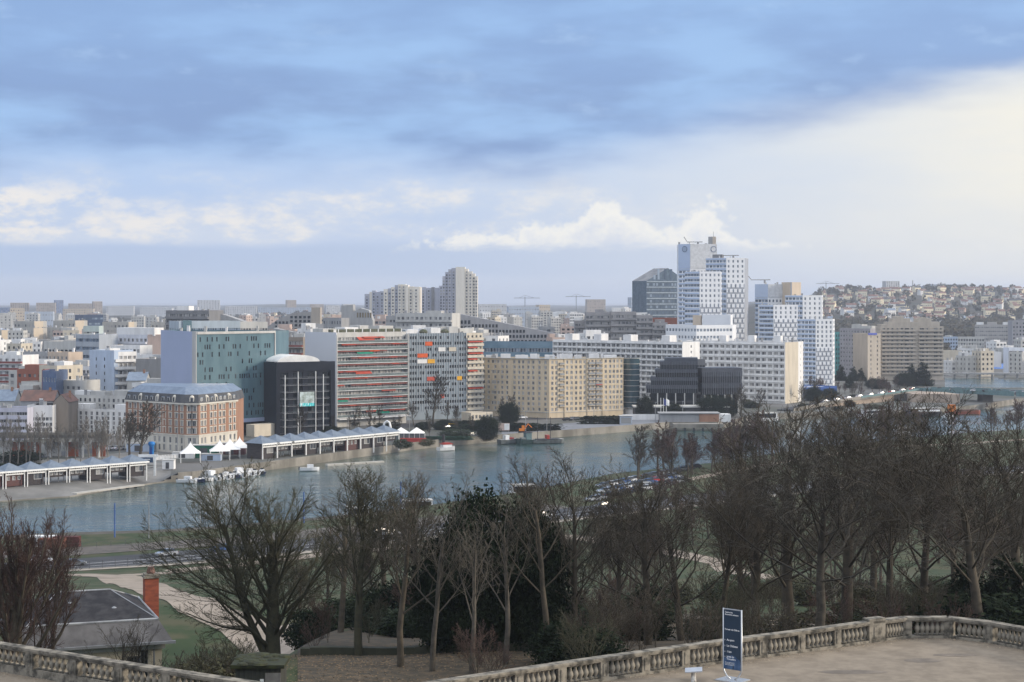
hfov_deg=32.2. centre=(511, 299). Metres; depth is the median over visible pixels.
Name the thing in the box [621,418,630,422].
window
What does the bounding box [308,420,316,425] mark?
window
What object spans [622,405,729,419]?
podium terrace
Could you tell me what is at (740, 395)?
bare tree
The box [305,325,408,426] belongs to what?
balcony apartment block
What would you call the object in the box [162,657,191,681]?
bare shrub
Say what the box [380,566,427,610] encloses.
evergreen shrub
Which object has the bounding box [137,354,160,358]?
roof terrace block
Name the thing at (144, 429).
bare tree
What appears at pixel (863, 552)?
bare tree
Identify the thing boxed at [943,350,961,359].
cream hall
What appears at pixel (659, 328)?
terraced block
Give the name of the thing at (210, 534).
bank railing
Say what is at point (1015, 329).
lilac grey block
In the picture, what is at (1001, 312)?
hillside house
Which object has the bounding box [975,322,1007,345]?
grey slab block
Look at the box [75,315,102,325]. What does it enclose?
dark glass block
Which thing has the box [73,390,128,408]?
penthouse block
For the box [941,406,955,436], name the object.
bare tree
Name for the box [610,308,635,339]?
terraced block
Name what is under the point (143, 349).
white office block
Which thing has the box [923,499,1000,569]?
bare tree
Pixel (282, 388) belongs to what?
window
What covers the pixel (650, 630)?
bare shrub
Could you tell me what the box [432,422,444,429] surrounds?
roadside bush
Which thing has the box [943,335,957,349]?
town block
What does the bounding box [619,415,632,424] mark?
wharf kiosk
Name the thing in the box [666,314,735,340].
tower podium
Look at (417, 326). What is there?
town block
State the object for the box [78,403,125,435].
white apartment block
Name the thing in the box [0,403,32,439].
lilac apartment block
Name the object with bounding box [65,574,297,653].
park path
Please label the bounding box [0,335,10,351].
town block
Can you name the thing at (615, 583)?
bare shrub
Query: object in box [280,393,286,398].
window
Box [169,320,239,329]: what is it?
rooftop glass block
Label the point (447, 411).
bare tree
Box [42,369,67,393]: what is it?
blue metal building
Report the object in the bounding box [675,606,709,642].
bare shrub
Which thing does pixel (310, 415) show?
window
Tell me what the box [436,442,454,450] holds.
red roofed launch
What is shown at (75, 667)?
balustrade
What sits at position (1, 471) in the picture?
river pavilion
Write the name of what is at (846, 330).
window
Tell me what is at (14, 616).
bare tree
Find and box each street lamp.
[148,495,153,538]
[177,413,179,450]
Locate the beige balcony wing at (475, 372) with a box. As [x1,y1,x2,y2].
[458,328,483,411]
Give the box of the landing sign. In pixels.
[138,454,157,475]
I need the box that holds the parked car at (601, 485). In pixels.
[595,482,608,487]
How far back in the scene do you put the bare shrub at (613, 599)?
103.91 m
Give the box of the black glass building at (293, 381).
[251,354,334,434]
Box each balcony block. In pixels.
[0,350,38,384]
[75,360,88,378]
[105,348,136,389]
[165,306,222,329]
[395,310,459,328]
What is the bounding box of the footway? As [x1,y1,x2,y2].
[41,472,1022,571]
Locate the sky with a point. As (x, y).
(152, 151)
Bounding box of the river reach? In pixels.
[945,378,1023,387]
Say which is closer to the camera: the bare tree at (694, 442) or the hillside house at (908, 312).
the bare tree at (694, 442)
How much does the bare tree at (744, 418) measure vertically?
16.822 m
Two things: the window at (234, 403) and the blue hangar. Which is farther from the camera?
the blue hangar
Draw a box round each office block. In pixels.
[76,333,117,359]
[111,345,151,354]
[117,327,163,353]
[161,326,288,436]
[1003,347,1023,372]
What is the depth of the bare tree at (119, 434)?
534.96 m
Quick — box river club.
[657,412,730,421]
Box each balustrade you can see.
[0,641,261,681]
[424,620,869,681]
[862,616,1023,649]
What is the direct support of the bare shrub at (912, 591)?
on the park ground at (182, 633)
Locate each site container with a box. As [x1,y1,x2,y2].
[30,535,54,544]
[39,537,65,548]
[54,535,80,546]
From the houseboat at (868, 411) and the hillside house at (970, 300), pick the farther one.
the hillside house at (970, 300)
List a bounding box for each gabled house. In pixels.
[0,387,20,405]
[20,387,59,405]
[53,391,78,431]
[126,369,150,389]
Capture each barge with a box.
[533,417,563,443]
[945,404,979,414]
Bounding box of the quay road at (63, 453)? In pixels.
[20,397,803,457]
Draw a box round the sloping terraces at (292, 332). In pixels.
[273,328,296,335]
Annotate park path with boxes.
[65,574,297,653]
[120,544,418,575]
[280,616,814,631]
[566,535,776,578]
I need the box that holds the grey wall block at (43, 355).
[4,348,57,358]
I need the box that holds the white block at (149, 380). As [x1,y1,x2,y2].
[132,378,160,388]
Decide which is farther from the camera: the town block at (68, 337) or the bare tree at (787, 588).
the town block at (68, 337)
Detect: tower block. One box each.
[0,307,10,312]
[10,303,28,311]
[10,308,24,320]
[25,312,53,326]
[36,303,55,314]
[54,300,62,318]
[63,309,94,319]
[68,303,91,308]
[92,301,101,312]
[106,306,134,315]
[140,307,198,316]
[197,300,219,309]
[225,306,256,315]
[258,308,310,314]
[286,300,295,307]
[310,304,323,312]
[325,305,339,313]
[478,304,506,313]
[507,307,538,326]
[536,305,549,310]
[585,299,605,311]
[628,297,631,310]
[882,281,899,286]
[930,284,963,289]
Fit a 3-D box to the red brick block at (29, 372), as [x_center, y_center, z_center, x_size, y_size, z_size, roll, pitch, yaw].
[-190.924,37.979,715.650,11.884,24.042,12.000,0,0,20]
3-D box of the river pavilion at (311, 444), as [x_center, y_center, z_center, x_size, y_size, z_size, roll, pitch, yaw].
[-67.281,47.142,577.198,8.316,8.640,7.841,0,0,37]
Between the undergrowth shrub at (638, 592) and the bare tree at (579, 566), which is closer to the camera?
the bare tree at (579, 566)
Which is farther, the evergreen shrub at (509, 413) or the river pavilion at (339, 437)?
the evergreen shrub at (509, 413)
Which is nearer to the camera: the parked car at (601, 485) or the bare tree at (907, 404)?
the parked car at (601, 485)
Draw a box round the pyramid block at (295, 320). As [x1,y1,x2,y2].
[268,312,310,329]
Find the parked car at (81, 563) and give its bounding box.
[64,558,86,565]
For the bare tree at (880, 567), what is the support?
on the park ground at (182, 633)
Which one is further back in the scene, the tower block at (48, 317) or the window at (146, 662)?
the tower block at (48, 317)
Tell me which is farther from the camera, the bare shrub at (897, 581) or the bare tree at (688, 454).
the bare tree at (688, 454)
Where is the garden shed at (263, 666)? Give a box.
[230,652,290,681]
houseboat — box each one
[402,498,432,508]
[509,483,533,492]
[754,412,777,420]
[858,409,887,417]
[906,407,941,416]
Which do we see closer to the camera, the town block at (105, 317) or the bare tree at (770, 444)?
the bare tree at (770, 444)
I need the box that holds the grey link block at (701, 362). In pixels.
[695,359,704,404]
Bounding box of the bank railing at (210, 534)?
[14,505,502,549]
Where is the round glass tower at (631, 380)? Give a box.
[623,357,639,413]
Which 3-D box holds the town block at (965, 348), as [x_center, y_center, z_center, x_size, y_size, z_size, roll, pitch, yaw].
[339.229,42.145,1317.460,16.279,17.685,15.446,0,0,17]
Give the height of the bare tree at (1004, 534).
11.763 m
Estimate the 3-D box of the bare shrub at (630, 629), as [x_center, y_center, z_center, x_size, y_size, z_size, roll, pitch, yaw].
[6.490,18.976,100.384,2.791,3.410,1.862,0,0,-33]
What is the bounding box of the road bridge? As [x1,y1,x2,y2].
[777,387,1023,410]
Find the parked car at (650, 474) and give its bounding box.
[641,473,656,477]
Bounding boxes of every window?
[141,650,147,676]
[166,314,208,328]
[201,403,234,432]
[233,336,260,362]
[280,372,286,377]
[280,379,286,384]
[280,386,286,391]
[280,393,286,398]
[280,400,286,405]
[280,407,286,412]
[280,414,286,419]
[280,421,286,426]
[280,428,286,433]
[293,372,301,377]
[293,379,301,384]
[293,386,301,391]
[293,407,300,411]
[293,427,301,432]
[308,372,316,376]
[308,379,316,383]
[308,385,316,390]
[308,406,316,411]
[308,413,316,418]
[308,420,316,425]
[308,427,316,431]
[322,371,329,376]
[322,378,329,383]
[322,385,329,390]
[322,392,329,397]
[322,399,329,403]
[322,406,329,410]
[322,412,329,417]
[322,419,329,424]
[338,336,405,414]
[402,317,450,325]
[410,336,465,409]
[488,360,610,410]
[563,343,691,396]
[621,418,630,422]
[647,283,675,317]
[657,269,659,278]
[697,328,731,338]
[701,274,719,301]
[706,260,742,282]
[715,345,800,396]
[804,297,815,318]
[846,330,857,344]
[887,328,941,372]
[986,327,1007,339]
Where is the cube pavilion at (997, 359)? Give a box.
[970,351,1000,367]
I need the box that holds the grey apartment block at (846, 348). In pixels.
[840,324,874,375]
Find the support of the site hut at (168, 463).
on the city ground at (54, 487)
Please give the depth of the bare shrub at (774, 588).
146.38 m
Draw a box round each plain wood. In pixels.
[106,316,159,321]
[230,310,329,318]
[943,333,1002,363]
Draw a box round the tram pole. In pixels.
[107,503,114,536]
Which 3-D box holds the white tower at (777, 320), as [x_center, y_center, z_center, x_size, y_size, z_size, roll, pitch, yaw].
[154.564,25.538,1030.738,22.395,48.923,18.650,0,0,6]
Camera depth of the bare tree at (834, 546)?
182.57 m
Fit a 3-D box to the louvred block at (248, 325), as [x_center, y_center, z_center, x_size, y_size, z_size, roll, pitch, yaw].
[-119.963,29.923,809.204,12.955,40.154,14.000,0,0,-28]
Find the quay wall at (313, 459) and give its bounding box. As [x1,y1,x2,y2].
[0,398,1023,501]
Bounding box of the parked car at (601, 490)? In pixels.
[596,487,610,493]
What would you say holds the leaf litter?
on the park ground at (182, 633)
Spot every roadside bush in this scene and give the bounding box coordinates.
[324,426,341,431]
[414,422,425,429]
[416,421,431,428]
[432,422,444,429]
[442,426,460,431]
[742,399,752,403]
[743,402,761,407]
[845,400,856,406]
[862,404,879,409]
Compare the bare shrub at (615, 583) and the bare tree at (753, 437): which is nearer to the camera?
the bare shrub at (615, 583)
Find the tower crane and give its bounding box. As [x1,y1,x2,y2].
[566,295,590,311]
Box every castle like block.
[323,318,348,328]
[341,305,374,328]
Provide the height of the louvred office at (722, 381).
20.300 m
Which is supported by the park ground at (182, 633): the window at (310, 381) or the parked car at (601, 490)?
the parked car at (601, 490)
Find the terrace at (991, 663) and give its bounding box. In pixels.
[0,638,1023,681]
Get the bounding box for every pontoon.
[72,484,144,494]
[325,461,383,465]
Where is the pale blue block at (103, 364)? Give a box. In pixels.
[89,346,132,390]
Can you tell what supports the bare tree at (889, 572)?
on the park ground at (182, 633)
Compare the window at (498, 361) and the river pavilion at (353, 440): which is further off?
the window at (498, 361)
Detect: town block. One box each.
[0,313,11,328]
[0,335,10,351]
[0,384,9,388]
[7,339,32,350]
[8,312,15,327]
[8,328,27,338]
[9,366,24,388]
[10,385,39,392]
[22,338,42,350]
[26,312,39,320]
[37,336,63,350]
[39,360,82,381]
[53,328,81,338]
[54,313,61,319]
[58,335,75,340]
[63,328,79,335]
[65,313,78,319]
[97,313,108,321]
[131,315,144,326]
[145,315,158,327]
[239,313,251,320]
[255,313,265,321]
[267,316,278,325]
[269,324,296,330]
[297,323,315,332]
[316,324,323,328]
[322,314,335,323]
[325,315,340,317]
[374,315,387,325]
[411,325,429,328]
[475,328,493,335]
[482,312,490,318]
[483,332,508,340]
[487,315,500,321]
[491,309,501,315]
[497,315,506,322]
[507,315,521,325]
[525,311,532,327]
[528,315,542,329]
[538,324,554,332]
[539,310,552,325]
[546,334,564,340]
[547,316,560,333]
[559,312,566,323]
[560,323,573,333]
[564,316,568,323]
[567,312,582,322]
[578,330,607,338]
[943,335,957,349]
[943,358,955,375]
[956,352,976,375]
[957,345,976,354]
[972,348,993,376]
[986,339,1006,350]
[995,345,1013,363]
[1009,351,1023,374]
[1014,337,1023,346]
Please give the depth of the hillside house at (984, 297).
2727.36 m
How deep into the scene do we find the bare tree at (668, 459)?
499.57 m
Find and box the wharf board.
[498,423,509,431]
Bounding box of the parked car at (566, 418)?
[562,417,572,420]
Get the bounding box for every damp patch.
[819,670,887,673]
[904,658,941,662]
[934,653,977,655]
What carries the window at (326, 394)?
in the black glass building at (293, 381)
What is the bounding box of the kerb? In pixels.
[75,491,797,568]
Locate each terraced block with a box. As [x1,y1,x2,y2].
[574,317,584,333]
[585,309,610,339]
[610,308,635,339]
[636,313,652,340]
[652,319,667,340]
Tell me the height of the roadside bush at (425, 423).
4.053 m
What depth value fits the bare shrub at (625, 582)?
171.02 m
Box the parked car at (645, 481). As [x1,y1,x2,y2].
[637,479,650,483]
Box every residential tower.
[365,290,383,317]
[384,284,421,315]
[422,286,441,312]
[442,267,477,316]
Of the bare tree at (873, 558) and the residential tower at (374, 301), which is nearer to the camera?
the bare tree at (873, 558)
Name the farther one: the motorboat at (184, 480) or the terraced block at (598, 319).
the terraced block at (598, 319)
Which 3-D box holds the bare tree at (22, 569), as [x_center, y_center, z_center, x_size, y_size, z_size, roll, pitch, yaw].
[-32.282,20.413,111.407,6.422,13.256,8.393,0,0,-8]
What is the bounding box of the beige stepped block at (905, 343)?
[875,316,942,379]
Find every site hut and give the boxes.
[126,442,154,451]
[162,459,175,468]
[171,451,194,458]
[193,444,218,457]
[201,453,222,460]
[216,442,245,454]
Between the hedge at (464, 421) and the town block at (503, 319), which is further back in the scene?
the town block at (503, 319)
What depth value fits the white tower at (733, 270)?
1051.94 m
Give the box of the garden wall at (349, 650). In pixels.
[300,642,532,656]
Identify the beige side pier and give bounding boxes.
[853,333,880,380]
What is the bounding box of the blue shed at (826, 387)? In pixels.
[803,385,836,393]
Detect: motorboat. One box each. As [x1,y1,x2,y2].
[176,476,196,482]
[195,476,204,482]
[203,470,223,479]
[222,471,231,479]
[232,471,240,477]
[233,467,248,477]
[246,468,255,475]
[259,468,265,474]
[298,464,318,470]
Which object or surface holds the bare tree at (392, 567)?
on the park ground at (182, 633)
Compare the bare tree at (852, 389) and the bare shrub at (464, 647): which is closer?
the bare shrub at (464, 647)
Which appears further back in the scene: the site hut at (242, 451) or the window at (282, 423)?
the window at (282, 423)
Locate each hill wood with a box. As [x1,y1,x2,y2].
[812,285,1023,321]
[819,283,1014,292]
[832,317,888,331]
[940,315,1010,336]
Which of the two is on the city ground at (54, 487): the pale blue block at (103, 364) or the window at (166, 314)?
the pale blue block at (103, 364)
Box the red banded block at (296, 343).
[289,333,304,354]
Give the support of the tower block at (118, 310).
on the city ground at (54, 487)
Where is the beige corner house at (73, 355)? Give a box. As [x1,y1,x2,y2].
[48,348,82,361]
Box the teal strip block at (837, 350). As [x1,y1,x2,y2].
[835,332,839,374]
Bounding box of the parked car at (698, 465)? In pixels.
[693,463,701,467]
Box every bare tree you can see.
[0,418,9,462]
[0,492,88,666]
[0,522,46,635]
[1,419,14,462]
[12,416,23,463]
[19,507,82,659]
[22,421,32,462]
[24,425,39,460]
[31,413,45,462]
[41,426,51,460]
[44,425,55,459]
[50,422,62,462]
[62,423,74,460]
[70,423,81,459]
[72,425,84,461]
[81,416,94,457]
[81,615,145,677]
[91,420,106,458]
[97,418,107,458]
[98,415,114,456]
[113,416,125,457]
[116,621,168,681]
[121,411,150,454]
[127,398,164,453]
[127,454,357,653]
[282,546,328,620]
[294,406,307,426]
[300,528,358,605]
[301,475,396,632]
[316,459,445,655]
[323,470,416,606]
[327,519,385,594]
[331,532,365,584]
[340,536,391,604]
[355,404,361,426]
[359,483,469,666]
[359,491,491,671]
[363,405,372,420]
[365,470,441,570]
[375,405,384,422]
[377,536,418,582]
[382,516,436,583]
[405,403,417,425]
[423,469,489,533]
[424,370,449,423]
[428,501,501,673]
[441,402,450,418]
[452,407,458,420]
[468,487,541,664]
[480,452,634,630]
[490,446,633,619]
[490,456,556,531]
[508,394,518,406]
[545,454,728,644]
[548,533,613,600]
[550,520,586,560]
[557,467,749,640]
[560,534,590,582]
[567,470,648,607]
[576,534,657,601]
[589,510,617,590]
[594,524,633,570]
[611,537,650,589]
[612,503,639,579]
[622,425,661,479]
[632,447,650,471]
[636,524,678,580]
[639,534,656,571]
[646,388,1010,644]
[648,428,674,472]
[652,464,673,513]
[654,420,677,468]
[660,428,681,472]
[660,446,677,470]
[663,479,690,522]
[679,386,992,631]
[680,438,688,464]
[680,441,701,477]
[681,437,698,472]
[681,504,702,545]
[682,393,938,620]
[682,433,705,474]
[683,452,827,609]
[686,436,704,459]
[687,451,795,638]
[694,492,710,538]
[696,427,864,632]
[696,537,736,585]
[703,431,724,472]
[708,429,720,465]
[708,430,730,466]
[716,426,738,458]
[721,418,741,467]
[727,424,746,469]
[728,421,754,465]
[733,384,745,414]
[736,496,780,610]
[737,409,753,432]
[740,425,762,460]
[744,417,769,465]
[751,409,768,451]
[751,412,774,459]
[752,388,765,410]
[760,518,839,595]
[765,412,785,453]
[765,431,778,459]
[770,396,946,590]
[792,525,829,589]
[798,381,807,401]
[800,382,1023,625]
[813,503,869,565]
[814,515,841,582]
[815,539,837,573]
[832,407,970,610]
[849,383,856,394]
[853,542,884,576]
[855,376,863,392]
[855,432,1023,601]
[858,514,897,591]
[859,403,880,448]
[869,377,876,391]
[876,376,881,390]
[876,405,898,445]
[878,377,887,391]
[884,401,897,426]
[893,409,1023,618]
[896,400,914,431]
[910,410,926,439]
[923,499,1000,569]
[930,440,999,587]
[930,509,993,573]
[932,517,980,579]
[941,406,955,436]
[959,517,1000,583]
[973,524,1009,579]
[981,403,996,434]
[990,411,1001,435]
[992,511,1019,575]
[999,409,1019,436]
[1007,398,1023,433]
[1011,400,1023,431]
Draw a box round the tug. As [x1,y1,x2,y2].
[516,432,535,443]
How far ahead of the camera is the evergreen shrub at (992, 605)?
108.95 m
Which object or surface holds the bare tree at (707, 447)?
on the park ground at (182, 633)
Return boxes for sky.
[0,0,1023,302]
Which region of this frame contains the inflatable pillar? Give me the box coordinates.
[148,441,154,453]
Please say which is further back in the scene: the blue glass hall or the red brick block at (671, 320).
the red brick block at (671, 320)
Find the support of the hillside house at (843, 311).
on the city ground at (54, 487)
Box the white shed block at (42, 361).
[39,359,57,363]
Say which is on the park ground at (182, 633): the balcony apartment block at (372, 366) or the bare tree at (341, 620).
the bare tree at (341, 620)
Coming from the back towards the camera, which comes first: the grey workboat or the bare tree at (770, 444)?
the grey workboat
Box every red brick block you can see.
[17,364,46,387]
[653,318,676,323]
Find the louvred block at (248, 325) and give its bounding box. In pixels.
[240,321,267,329]
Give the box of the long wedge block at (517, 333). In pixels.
[460,314,555,340]
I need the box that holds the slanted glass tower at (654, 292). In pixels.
[632,268,676,317]
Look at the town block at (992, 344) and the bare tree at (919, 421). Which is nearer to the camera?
the bare tree at (919, 421)
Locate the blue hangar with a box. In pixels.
[994,364,1002,372]
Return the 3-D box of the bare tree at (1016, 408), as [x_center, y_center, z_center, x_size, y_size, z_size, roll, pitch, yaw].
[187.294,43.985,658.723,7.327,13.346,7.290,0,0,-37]
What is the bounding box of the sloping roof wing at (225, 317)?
[221,314,244,320]
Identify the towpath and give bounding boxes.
[689,439,1023,479]
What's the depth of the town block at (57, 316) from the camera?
2804.92 m
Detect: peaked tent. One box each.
[180,441,200,462]
[209,440,229,453]
[224,439,240,449]
[230,436,246,456]
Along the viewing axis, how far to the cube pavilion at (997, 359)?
1215.00 m
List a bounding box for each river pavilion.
[0,463,26,488]
[0,470,5,488]
[19,461,47,486]
[40,460,69,483]
[61,458,88,482]
[79,457,109,482]
[101,456,128,482]
[119,454,148,481]
[244,435,276,458]
[268,434,294,457]
[282,433,308,455]
[293,432,319,454]
[311,431,333,453]
[324,429,349,451]
[332,428,360,450]
[351,427,375,452]
[365,426,388,450]
[378,425,401,449]
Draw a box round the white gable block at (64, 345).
[44,340,75,351]
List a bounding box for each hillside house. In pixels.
[823,307,830,312]
[825,302,836,309]
[840,307,851,314]
[845,294,851,298]
[846,303,856,306]
[846,310,853,316]
[858,290,866,295]
[868,294,877,300]
[871,297,880,304]
[876,307,887,312]
[882,312,891,318]
[884,297,889,301]
[884,307,895,314]
[888,301,899,308]
[891,287,899,290]
[896,303,906,311]
[898,306,906,312]
[906,310,917,316]
[912,286,920,291]
[917,289,925,294]
[921,306,933,312]
[922,292,932,299]
[922,301,932,306]
[934,311,945,314]
[935,304,945,310]
[936,291,945,297]
[937,285,945,291]
[958,307,965,312]
[961,299,967,304]
[965,288,973,294]
[967,297,973,302]
[981,294,990,301]
[981,304,987,310]
[983,308,995,315]
[989,303,995,308]
[992,302,1003,308]
[997,309,1004,314]
[1007,299,1016,305]
[1011,303,1019,309]
[1013,286,1021,292]
[1013,298,1023,305]
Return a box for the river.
[0,405,1023,535]
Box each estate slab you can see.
[0,328,7,338]
[10,326,46,338]
[14,319,46,327]
[44,325,77,338]
[53,318,86,330]
[102,320,136,333]
[151,320,165,329]
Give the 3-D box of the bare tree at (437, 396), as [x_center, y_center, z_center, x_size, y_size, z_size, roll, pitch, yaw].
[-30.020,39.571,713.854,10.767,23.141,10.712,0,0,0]
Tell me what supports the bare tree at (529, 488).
on the park ground at (182, 633)
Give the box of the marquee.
[393,427,425,441]
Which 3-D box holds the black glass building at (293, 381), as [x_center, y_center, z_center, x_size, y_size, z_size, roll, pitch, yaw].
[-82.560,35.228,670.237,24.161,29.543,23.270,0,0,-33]
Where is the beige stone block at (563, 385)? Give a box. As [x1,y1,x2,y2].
[483,353,623,417]
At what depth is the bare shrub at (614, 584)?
159.46 m
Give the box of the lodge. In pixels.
[0,566,175,681]
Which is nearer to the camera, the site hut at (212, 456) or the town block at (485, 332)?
the site hut at (212, 456)
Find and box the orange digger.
[518,424,531,432]
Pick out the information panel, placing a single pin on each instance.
(732, 639)
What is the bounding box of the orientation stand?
[685,667,701,681]
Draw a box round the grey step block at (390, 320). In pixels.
[386,316,395,328]
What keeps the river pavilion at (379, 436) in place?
on the city ground at (54, 487)
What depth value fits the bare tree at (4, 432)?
537.76 m
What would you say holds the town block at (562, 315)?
on the city ground at (54, 487)
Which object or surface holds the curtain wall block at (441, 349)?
on the city ground at (54, 487)
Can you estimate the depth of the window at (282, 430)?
657.69 m
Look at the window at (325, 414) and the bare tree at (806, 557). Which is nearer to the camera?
the bare tree at (806, 557)
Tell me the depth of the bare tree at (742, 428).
523.89 m
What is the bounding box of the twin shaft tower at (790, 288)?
[748,276,800,304]
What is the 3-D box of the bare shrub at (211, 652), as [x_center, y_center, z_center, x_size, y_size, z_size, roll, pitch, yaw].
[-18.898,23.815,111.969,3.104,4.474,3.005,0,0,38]
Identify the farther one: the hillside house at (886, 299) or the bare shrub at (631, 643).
the hillside house at (886, 299)
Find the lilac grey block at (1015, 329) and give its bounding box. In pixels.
[1008,320,1023,344]
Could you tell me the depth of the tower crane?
2699.99 m
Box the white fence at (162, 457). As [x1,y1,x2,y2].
[153,451,222,460]
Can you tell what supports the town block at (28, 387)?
on the city ground at (54, 487)
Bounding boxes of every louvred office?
[646,357,697,404]
[695,367,741,413]
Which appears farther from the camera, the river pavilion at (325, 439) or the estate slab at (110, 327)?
the estate slab at (110, 327)
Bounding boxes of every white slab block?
[552,334,699,408]
[689,335,802,403]
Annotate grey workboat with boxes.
[497,435,515,443]
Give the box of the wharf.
[502,420,660,433]
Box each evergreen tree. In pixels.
[399,516,511,653]
[400,477,557,651]
[476,495,582,650]
[943,558,985,603]
[961,553,1023,623]
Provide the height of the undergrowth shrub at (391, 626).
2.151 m
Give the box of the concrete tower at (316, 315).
[311,307,321,323]
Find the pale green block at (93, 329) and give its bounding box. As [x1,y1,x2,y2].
[83,326,103,333]
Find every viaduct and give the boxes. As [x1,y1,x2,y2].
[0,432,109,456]
[943,373,1023,377]
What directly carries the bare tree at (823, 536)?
on the park ground at (182, 633)
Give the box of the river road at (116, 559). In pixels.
[1,467,1018,569]
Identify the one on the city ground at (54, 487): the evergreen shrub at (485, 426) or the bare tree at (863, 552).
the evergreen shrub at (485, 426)
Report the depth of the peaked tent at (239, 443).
566.31 m
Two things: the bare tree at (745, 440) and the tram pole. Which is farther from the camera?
the bare tree at (745, 440)
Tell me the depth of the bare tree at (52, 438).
533.44 m
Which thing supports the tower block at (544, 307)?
on the city ground at (54, 487)
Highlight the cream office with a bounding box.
[958,337,983,346]
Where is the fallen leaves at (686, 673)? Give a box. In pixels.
[1,638,1013,681]
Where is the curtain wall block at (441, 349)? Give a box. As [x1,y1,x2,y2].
[402,326,466,419]
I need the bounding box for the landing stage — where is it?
[672,423,723,430]
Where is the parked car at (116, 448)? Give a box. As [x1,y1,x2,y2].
[113,446,124,449]
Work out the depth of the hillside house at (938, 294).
2834.31 m
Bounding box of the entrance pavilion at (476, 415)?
[461,411,492,420]
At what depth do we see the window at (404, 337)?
708.36 m
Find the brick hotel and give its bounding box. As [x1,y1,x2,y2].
[124,383,243,451]
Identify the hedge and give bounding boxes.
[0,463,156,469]
[425,436,477,440]
[454,420,481,426]
[458,422,541,431]
[533,423,566,430]
[576,415,619,423]
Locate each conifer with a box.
[835,364,846,380]
[845,375,854,387]
[846,366,857,380]
[855,368,866,381]
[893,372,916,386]
[897,364,917,385]
[911,361,934,385]
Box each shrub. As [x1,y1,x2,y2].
[0,449,46,463]
[157,650,205,676]
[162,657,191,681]
[176,660,204,680]
[178,651,220,668]
[181,656,234,681]
[183,658,219,681]
[190,632,254,675]
[191,642,237,674]
[192,644,237,663]
[198,658,234,676]
[211,633,258,660]
[281,607,326,649]
[298,618,327,645]
[304,586,331,610]
[307,595,335,636]
[309,595,365,633]
[326,604,368,630]
[344,611,393,633]
[346,582,377,603]
[346,588,378,622]
[353,578,386,590]
[354,598,389,642]
[362,575,416,613]
[367,604,426,635]
[377,613,430,637]
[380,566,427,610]
[392,438,413,449]
[392,574,419,613]
[418,438,434,446]
[435,429,474,435]
[451,620,499,673]
[471,415,501,441]
[472,634,514,681]
[495,401,521,422]
[522,619,584,663]
[527,578,585,637]
[535,621,634,676]
[553,604,619,676]
[554,600,624,635]
[562,592,622,649]
[564,580,591,610]
[564,611,604,648]
[571,580,622,627]
[582,583,638,644]
[596,585,646,643]
[601,594,647,651]
[603,577,626,594]
[604,567,628,591]
[606,566,642,596]
[606,604,646,650]
[619,604,676,640]
[621,576,635,596]
[622,579,674,647]
[622,583,670,607]
[625,608,661,649]
[634,395,654,413]
[638,564,669,592]
[652,598,686,620]
[658,582,695,603]
[659,402,685,411]
[666,598,721,660]
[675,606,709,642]
[679,568,715,604]
[682,605,726,639]
[694,394,729,412]
[697,578,746,608]
[698,572,719,585]
[698,576,752,638]
[720,396,738,417]
[722,577,770,634]
[726,589,751,618]
[727,593,774,635]
[728,573,763,613]
[730,573,750,586]
[742,616,781,638]
[750,592,821,650]
[760,578,782,611]
[762,566,782,613]
[764,575,813,588]
[765,608,853,639]
[792,576,834,605]
[800,581,855,624]
[803,387,823,400]
[811,570,841,606]
[822,388,839,399]
[824,570,856,605]
[826,584,878,619]
[837,612,862,630]
[840,575,864,599]
[840,579,885,605]
[853,586,881,620]
[853,604,914,633]
[854,599,907,612]
[855,584,916,629]
[858,573,885,590]
[862,378,890,388]
[871,576,911,616]
[893,571,908,592]
[893,590,971,632]
[894,580,945,633]
[899,582,931,603]
[903,575,949,593]
[905,573,934,591]
[905,574,956,623]
[906,584,948,608]
[908,587,1023,642]
[921,591,981,633]
[930,578,957,596]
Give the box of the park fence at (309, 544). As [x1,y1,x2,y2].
[65,466,1023,568]
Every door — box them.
[134,445,142,450]
[200,448,206,452]
[265,673,280,681]
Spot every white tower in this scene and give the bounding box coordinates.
[677,232,716,323]
[685,269,721,323]
[706,254,747,340]
[755,282,781,337]
[758,302,797,340]
[785,292,822,318]
[797,316,834,385]
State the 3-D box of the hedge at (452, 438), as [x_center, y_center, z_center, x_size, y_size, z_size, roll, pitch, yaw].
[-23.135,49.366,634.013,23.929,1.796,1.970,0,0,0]
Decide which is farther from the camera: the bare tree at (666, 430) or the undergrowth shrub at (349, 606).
the bare tree at (666, 430)
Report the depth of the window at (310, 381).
663.82 m
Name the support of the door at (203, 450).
in the site hut at (203, 448)
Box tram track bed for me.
[3,505,570,557]
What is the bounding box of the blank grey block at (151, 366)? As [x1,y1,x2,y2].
[136,357,160,377]
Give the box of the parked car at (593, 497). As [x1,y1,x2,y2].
[585,495,601,501]
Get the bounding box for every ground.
[0,290,1023,500]
[0,429,1023,681]
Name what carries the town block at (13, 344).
on the city ground at (54, 487)
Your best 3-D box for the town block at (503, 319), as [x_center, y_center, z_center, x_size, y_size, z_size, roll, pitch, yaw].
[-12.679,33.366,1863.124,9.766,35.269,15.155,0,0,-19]
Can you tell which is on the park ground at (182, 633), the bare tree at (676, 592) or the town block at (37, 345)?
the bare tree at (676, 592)
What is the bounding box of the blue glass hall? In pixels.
[483,341,552,356]
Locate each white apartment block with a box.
[21,380,41,389]
[27,398,55,438]
[63,376,99,393]
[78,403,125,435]
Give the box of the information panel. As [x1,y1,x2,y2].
[715,608,749,681]
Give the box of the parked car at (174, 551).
[155,548,178,556]
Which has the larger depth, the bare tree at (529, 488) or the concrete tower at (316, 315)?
the concrete tower at (316, 315)
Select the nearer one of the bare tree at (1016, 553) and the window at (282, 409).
the bare tree at (1016, 553)
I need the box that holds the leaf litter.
[298,611,858,681]

